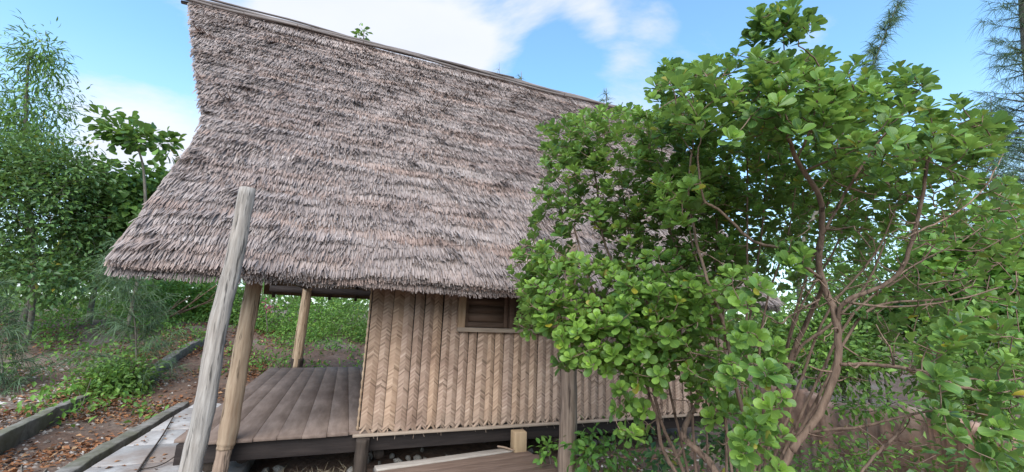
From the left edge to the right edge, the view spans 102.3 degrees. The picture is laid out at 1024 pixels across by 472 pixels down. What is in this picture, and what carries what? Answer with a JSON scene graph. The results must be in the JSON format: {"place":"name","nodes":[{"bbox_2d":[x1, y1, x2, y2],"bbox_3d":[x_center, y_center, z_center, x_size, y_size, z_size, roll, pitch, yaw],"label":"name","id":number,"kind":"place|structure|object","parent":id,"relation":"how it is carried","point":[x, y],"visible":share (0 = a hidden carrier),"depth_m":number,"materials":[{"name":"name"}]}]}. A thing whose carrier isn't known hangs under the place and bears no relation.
{"place":"outdoors","nodes":[
{"label":"outdoors","id":0,"kind":"place"},
{"bbox_2d":[0,299,1023,471],"bbox_3d":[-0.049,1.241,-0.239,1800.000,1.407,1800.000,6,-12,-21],"label":"ground","id":1,"kind":"structure","parent":0,"point":[322,461],"depth_m":7.75,"materials":[{"name":"soil"}]},
{"bbox_2d":[0,277,67,396],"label":"casuarina sapling","id":2,"kind":"object","parent":1,"relation":"on","point":[18,328],"visible":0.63,"depth_m":7.33,"materials":[{"name":"green plant"}]},
{"bbox_2d":[0,395,88,454],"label":"kerb","id":3,"kind":"structure","parent":1,"relation":"on","point":[14,435],"depth_m":5.42,"materials":[{"name":"concrete"}]},
{"bbox_2d":[0,8,105,325],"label":"slender tree","id":4,"kind":"object","parent":1,"relation":"on","point":[23,97],"visible":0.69,"depth_m":10.99,"materials":[{"name":"green plant"}]},
{"bbox_2d":[4,279,129,318],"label":"green shrub","id":5,"kind":"object","parent":1,"relation":"on","point":[72,306],"visible":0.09,"depth_m":12.99,"materials":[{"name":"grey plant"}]},
{"bbox_2d":[43,380,96,471],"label":"dry stem","id":6,"kind":"object","parent":1,"relation":"on","point":[45,470],"visible":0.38,"depth_m":6.34,"materials":[{"name":"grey plant"}]},
{"bbox_2d":[0,119,143,344],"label":"dense tree","id":7,"kind":"object","parent":1,"relation":"on","point":[32,176],"visible":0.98,"depth_m":9.36,"materials":[{"name":"green plant"}]},
{"bbox_2d":[15,152,170,324],"bbox_3d":[-10.941,0.557,11.509,3.950,5.983,3.468,6,-12,-21],"label":"broadleaf tree","id":8,"kind":"object","parent":1,"relation":"on","point":[160,173],"visible":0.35,"depth_m":10.96,"materials":[{"name":"green plant"}]},
{"bbox_2d":[45,276,169,316],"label":"green shrub","id":9,"kind":"object","parent":1,"relation":"on","point":[116,308],"visible":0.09,"depth_m":14.56,"materials":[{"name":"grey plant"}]},
{"bbox_2d":[54,347,168,401],"bbox_3d":[-7.339,2.775,7.607,1.551,1.463,1.701,6,-12,-21],"label":"shrub","id":10,"kind":"object","parent":1,"relation":"on","point":[124,376],"visible":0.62,"depth_m":7.54,"materials":[{"name":"green plant"}]},
{"bbox_2d":[55,402,188,471],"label":"kerb","id":11,"kind":"structure","parent":1,"relation":"on","point":[94,456],"depth_m":5.34,"materials":[{"name":"concrete"}]},
{"bbox_2d":[45,236,202,391],"bbox_3d":[-7.608,1.763,8.372,2.312,3.388,2.044,12,-15,-41],"label":"casuarina sapling","id":12,"kind":"object","parent":1,"relation":"on","point":[146,330],"visible":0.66,"depth_m":8.12,"materials":[{"name":"green plant"}]},
{"bbox_2d":[82,104,186,343],"bbox_3d":[-9.601,-0.412,10.049,2.688,6.058,1.347,1,-11,6],"label":"tiered sapling","id":13,"kind":"object","parent":1,"relation":"on","point":[128,137],"visible":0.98,"depth_m":10.38,"materials":[{"name":"green plant"}]},
{"bbox_2d":[83,275,202,321],"bbox_3d":[-11.950,1.742,13.977,3.085,3.204,2.663,2,-11,4],"label":"green shrub","id":14,"kind":"object","parent":1,"relation":"on","point":[172,303],"visible":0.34,"depth_m":13.68,"materials":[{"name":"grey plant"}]},
{"bbox_2d":[144,296,189,321],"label":"fallen branch","id":15,"kind":"object","parent":1,"relation":"on","point":[174,306],"visible":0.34,"depth_m":12.37,"materials":[{"name":"brown wood"}]},
{"bbox_2d":[84,403,254,471],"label":"path","id":16,"kind":"structure","parent":1,"relation":"on","point":[130,456],"depth_m":5.00,"materials":[{"name":"concrete"}]},
{"bbox_2d":[137,415,174,471],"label":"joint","id":17,"kind":"object","parent":16,"relation":"on","point":[144,461],"visible":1,"depth_m":5.11,"materials":[{"name":"grey concrete"}]},
{"bbox_2d":[141,457,173,469],"bbox_3d":[-4.015,2.594,4.840,0.160,0.058,0.696,3,-11,-2],"label":"fallen stick","id":18,"kind":"object","parent":16,"relation":"on","point":[157,465],"visible":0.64,"depth_m":4.59,"materials":[{"name":"wood"}]},
{"bbox_2d":[178,186,255,471],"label":"timber post","id":19,"kind":"object","parent":16,"relation":"on","point":[196,442],"visible":1,"depth_m":3.41,"materials":[{"name":"grey wood"}]},
{"bbox_2d":[143,338,226,384],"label":"kerb","id":20,"kind":"structure","parent":1,"relation":"on","point":[184,351],"depth_m":9.78,"materials":[{"name":"concrete"}]},
{"bbox_2d":[129,277,245,323],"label":"green shrub","id":21,"kind":"object","parent":1,"relation":"on","point":[198,302],"visible":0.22,"depth_m":14.39,"materials":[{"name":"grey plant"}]},
{"bbox_2d":[162,292,215,320],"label":"fallen branch","id":22,"kind":"object","parent":1,"relation":"on","point":[209,300],"visible":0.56,"depth_m":12.86,"materials":[{"name":"brown wood"}]},
{"bbox_2d":[166,284,217,317],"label":"fallen branch","id":23,"kind":"object","parent":1,"relation":"on","point":[193,301],"visible":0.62,"depth_m":12.49,"materials":[{"name":"brown wood"}]},
{"bbox_2d":[184,278,290,328],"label":"green shrub","id":24,"kind":"object","parent":1,"relation":"on","point":[235,305],"visible":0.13,"depth_m":14.11,"materials":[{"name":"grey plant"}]},
{"bbox_2d":[263,298,277,333],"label":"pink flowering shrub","id":25,"kind":"object","parent":1,"relation":"on","point":[269,306],"visible":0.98,"depth_m":12.99,"materials":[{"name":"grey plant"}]},
{"bbox_2d":[233,287,323,335],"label":"green shrub","id":26,"kind":"object","parent":1,"relation":"on","point":[278,316],"visible":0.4,"depth_m":13.83,"materials":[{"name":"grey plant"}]},
{"bbox_2d":[253,461,352,471],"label":"dry grass","id":27,"kind":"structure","parent":1,"relation":"on","point":[324,470],"depth_m":4.82,"materials":[{"name":"plant"}]},
{"bbox_2d":[265,307,352,345],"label":"green shrub","id":28,"kind":"object","parent":1,"relation":"on","point":[312,331],"visible":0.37,"depth_m":13.01,"materials":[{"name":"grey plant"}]},
{"bbox_2d":[273,296,361,331],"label":"green shrub","id":29,"kind":"object","parent":1,"relation":"on","point":[326,310],"visible":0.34,"depth_m":14.72,"materials":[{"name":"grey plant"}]},
{"bbox_2d":[312,298,369,344],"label":"green shrub","id":30,"kind":"object","parent":1,"relation":"on","point":[361,329],"visible":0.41,"depth_m":13.55,"materials":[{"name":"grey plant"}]},
{"bbox_2d":[339,298,369,330],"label":"green shrub","id":31,"kind":"object","parent":1,"relation":"on","point":[367,307],"visible":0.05,"depth_m":15.38,"materials":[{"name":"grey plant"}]},
{"bbox_2d":[0,319,769,471],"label":"leaf litter","id":32,"kind":"object","parent":1,"relation":"on","point":[49,450],"visible":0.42,"depth_m":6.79,"materials":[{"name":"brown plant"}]},
{"bbox_2d":[103,0,785,471],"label":"thatched hut","id":33,"kind":"object","parent":1,"relation":"on","point":[391,186],"visible":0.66,"depth_m":5.44,"materials":[{"name":"grey plant"}]},
{"bbox_2d":[350,23,372,44],"bbox_3d":[-3.053,-4.096,8.412,0.355,0.546,0.348,0,-11,10],"label":"ridge sapling","id":34,"kind":"object","parent":33,"relation":"on","point":[358,31],"visible":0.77,"depth_m":8.37,"materials":[{"name":"green plant"}]},
{"bbox_2d":[457,294,560,333],"bbox_3d":[-0.013,0.902,5.661,1.490,0.830,0.158,6,-12,-21],"label":"window","id":35,"kind":"structure","parent":33,"relation":"in","point":[495,315],"depth_m":5.52,"materials":[{"name":"brown wood"}]},
{"bbox_2d":[374,448,557,471],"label":"step platform","id":36,"kind":"structure","parent":1,"relation":"on","point":[500,460],"depth_m":4.60,"materials":[{"name":"brown wood"}]},
{"bbox_2d":[497,445,513,450],"bbox_3d":[-0.077,2.631,5.113,0.246,0.026,0.029,-5,-13,33],"label":"fallen stick","id":37,"kind":"object","parent":36,"relation":"on","point":[498,446],"visible":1,"depth_m":5.11,"materials":[{"name":"brown wood"}]},
{"bbox_2d":[262,417,700,471],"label":"rubble footing","id":38,"kind":"object","parent":1,"relation":"on","point":[276,468],"visible":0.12,"depth_m":5.30,"materials":[{"name":"stone"}]},
{"bbox_2d":[0,308,969,471],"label":"ground cover","id":39,"kind":"object","parent":1,"relation":"on","point":[170,324],"visible":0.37,"depth_m":9.68,"materials":[{"name":"green plant"}]},
{"bbox_2d":[0,234,1003,375],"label":"woods","id":40,"kind":"object","parent":1,"relation":"on","point":[728,318],"visible":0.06,"depth_m":18.34,"materials":[{"name":"green plant"}]},
{"bbox_2d":[528,436,558,466],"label":"green weed","id":41,"kind":"object","parent":1,"relation":"on","point":[543,454],"visible":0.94,"depth_m":4.68,"materials":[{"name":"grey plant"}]},
{"bbox_2d":[557,244,577,471],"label":"timber post","id":42,"kind":"object","parent":1,"relation":"on","point":[568,408],"visible":0.49,"depth_m":4.47,"materials":[{"name":"grey wood"}]},
{"bbox_2d":[560,414,640,471],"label":"green weed","id":43,"kind":"object","parent":1,"relation":"on","point":[587,457],"visible":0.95,"depth_m":4.18,"materials":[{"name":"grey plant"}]},
{"bbox_2d":[598,89,611,103],"bbox_3d":[4.147,-0.995,17.668,1.307,10.877,2.177,0,-11,14],"label":"casuarina tree","id":44,"kind":"object","parent":1,"relation":"on","point":[606,99],"visible":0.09,"depth_m":17.98,"materials":[{"name":"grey plant"}]},
{"bbox_2d":[623,412,773,471],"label":"green weed","id":45,"kind":"object","parent":1,"relation":"on","point":[649,454],"visible":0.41,"depth_m":4.02,"materials":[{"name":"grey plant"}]},
{"bbox_2d":[506,0,1023,471],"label":"broadleaf bush","id":46,"kind":"object","parent":1,"relation":"on","point":[772,117],"visible":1,"depth_m":2.62,"materials":[{"name":"green plant"}]},
{"bbox_2d":[725,281,849,390],"bbox_3d":[6.035,2.483,8.980,3.117,2.942,2.328,6,-12,-21],"label":"green shrub","id":47,"kind":"object","parent":1,"relation":"on","point":[775,327],"visible":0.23,"depth_m":8.71,"materials":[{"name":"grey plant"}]},
{"bbox_2d":[749,159,855,390],"bbox_3d":[8.241,0.962,11.690,3.490,7.139,2.220,3,-11,-5],"label":"green shrub","id":48,"kind":"object","parent":1,"relation":"on","point":[768,257],"visible":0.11,"depth_m":11.66,"materials":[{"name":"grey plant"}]},
{"bbox_2d":[768,407,861,471],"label":"green shrub","id":49,"kind":"object","parent":1,"relation":"on","point":[818,462],"visible":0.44,"depth_m":4.33,"materials":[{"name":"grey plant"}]},
{"bbox_2d":[760,304,916,402],"bbox_3d":[5.792,2.419,7.400,2.817,2.441,2.585,6,-12,-21],"label":"green shrub","id":50,"kind":"object","parent":1,"relation":"on","point":[823,350],"visible":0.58,"depth_m":7.04,"materials":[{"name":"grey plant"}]},
{"bbox_2d":[784,244,911,404],"bbox_3d":[7.574,2.132,8.938,3.502,3.740,2.492,6,-12,-21],"label":"green shrub","id":51,"kind":"object","parent":1,"relation":"on","point":[851,309],"visible":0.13,"depth_m":8.77,"materials":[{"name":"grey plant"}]},
{"bbox_2d":[780,198,925,405],"bbox_3d":[9.326,1.577,10.652,4.645,5.609,2.467,6,-12,-21],"label":"green shrub","id":52,"kind":"object","parent":1,"relation":"on","point":[832,244],"visible":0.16,"depth_m":10.64,"materials":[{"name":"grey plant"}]},
{"bbox_2d":[783,379,924,471],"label":"green weed","id":53,"kind":"object","parent":1,"relation":"on","point":[865,413],"visible":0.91,"depth_m":3.52,"materials":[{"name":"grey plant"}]},
{"bbox_2d":[796,0,913,390],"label":"casuarina tree","id":54,"kind":"object","parent":1,"relation":"on","point":[873,50],"visible":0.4,"depth_m":10.96,"materials":[{"name":"green plant"}]},
{"bbox_2d":[759,385,1023,471],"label":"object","id":55,"kind":"structure","parent":1,"relation":"on","point":[878,430],"depth_m":4.66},
{"bbox_2d":[840,416,974,471],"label":"green shrub","id":56,"kind":"object","parent":1,"relation":"on","point":[940,459],"visible":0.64,"depth_m":3.99,"materials":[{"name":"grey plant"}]},
{"bbox_2d":[841,229,975,382],"bbox_3d":[7.835,1.772,7.675,2.868,3.952,2.776,-4,-12,28],"label":"green shrub","id":57,"kind":"object","parent":1,"relation":"on","point":[884,313],"visible":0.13,"depth_m":7.73,"materials":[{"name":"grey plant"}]},
{"bbox_2d":[855,288,1023,421],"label":"green shrub","id":58,"kind":"object","parent":1,"relation":"on","point":[969,356],"visible":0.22,"depth_m":5.27,"materials":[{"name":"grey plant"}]},
{"bbox_2d":[870,193,1023,319],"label":"green shrub","id":59,"kind":"object","parent":1,"relation":"on","point":[932,263],"visible":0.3,"depth_m":6.68,"materials":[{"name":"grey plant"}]},
{"bbox_2d":[905,212,1023,372],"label":"green shrub","id":60,"kind":"object","parent":1,"relation":"on","point":[995,274],"visible":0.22,"depth_m":5.92,"materials":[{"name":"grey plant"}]},
{"bbox_2d":[905,398,1023,471],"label":"green shrub","id":61,"kind":"object","parent":1,"relation":"on","point":[949,452],"visible":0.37,"depth_m":3.40,"materials":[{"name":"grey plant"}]},
{"bbox_2d":[962,0,1023,223],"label":"casuarina tree","id":62,"kind":"object","parent":1,"relation":"on","point":[1015,49],"visible":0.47,"depth_m":9.15,"materials":[{"name":"green plant"}]},
{"bbox_2d":[967,95,1023,229],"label":"casuarina tree","id":63,"kind":"object","parent":1,"relation":"on","point":[1004,160],"visible":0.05,"depth_m":11.93,"materials":[{"name":"green plant"}]},
{"bbox_2d":[0,0,1023,323],"label":"sky","id":64,"kind":"structure","parent":0,"point":[134,54],"materials":[{"name":"blue"}]}
]}

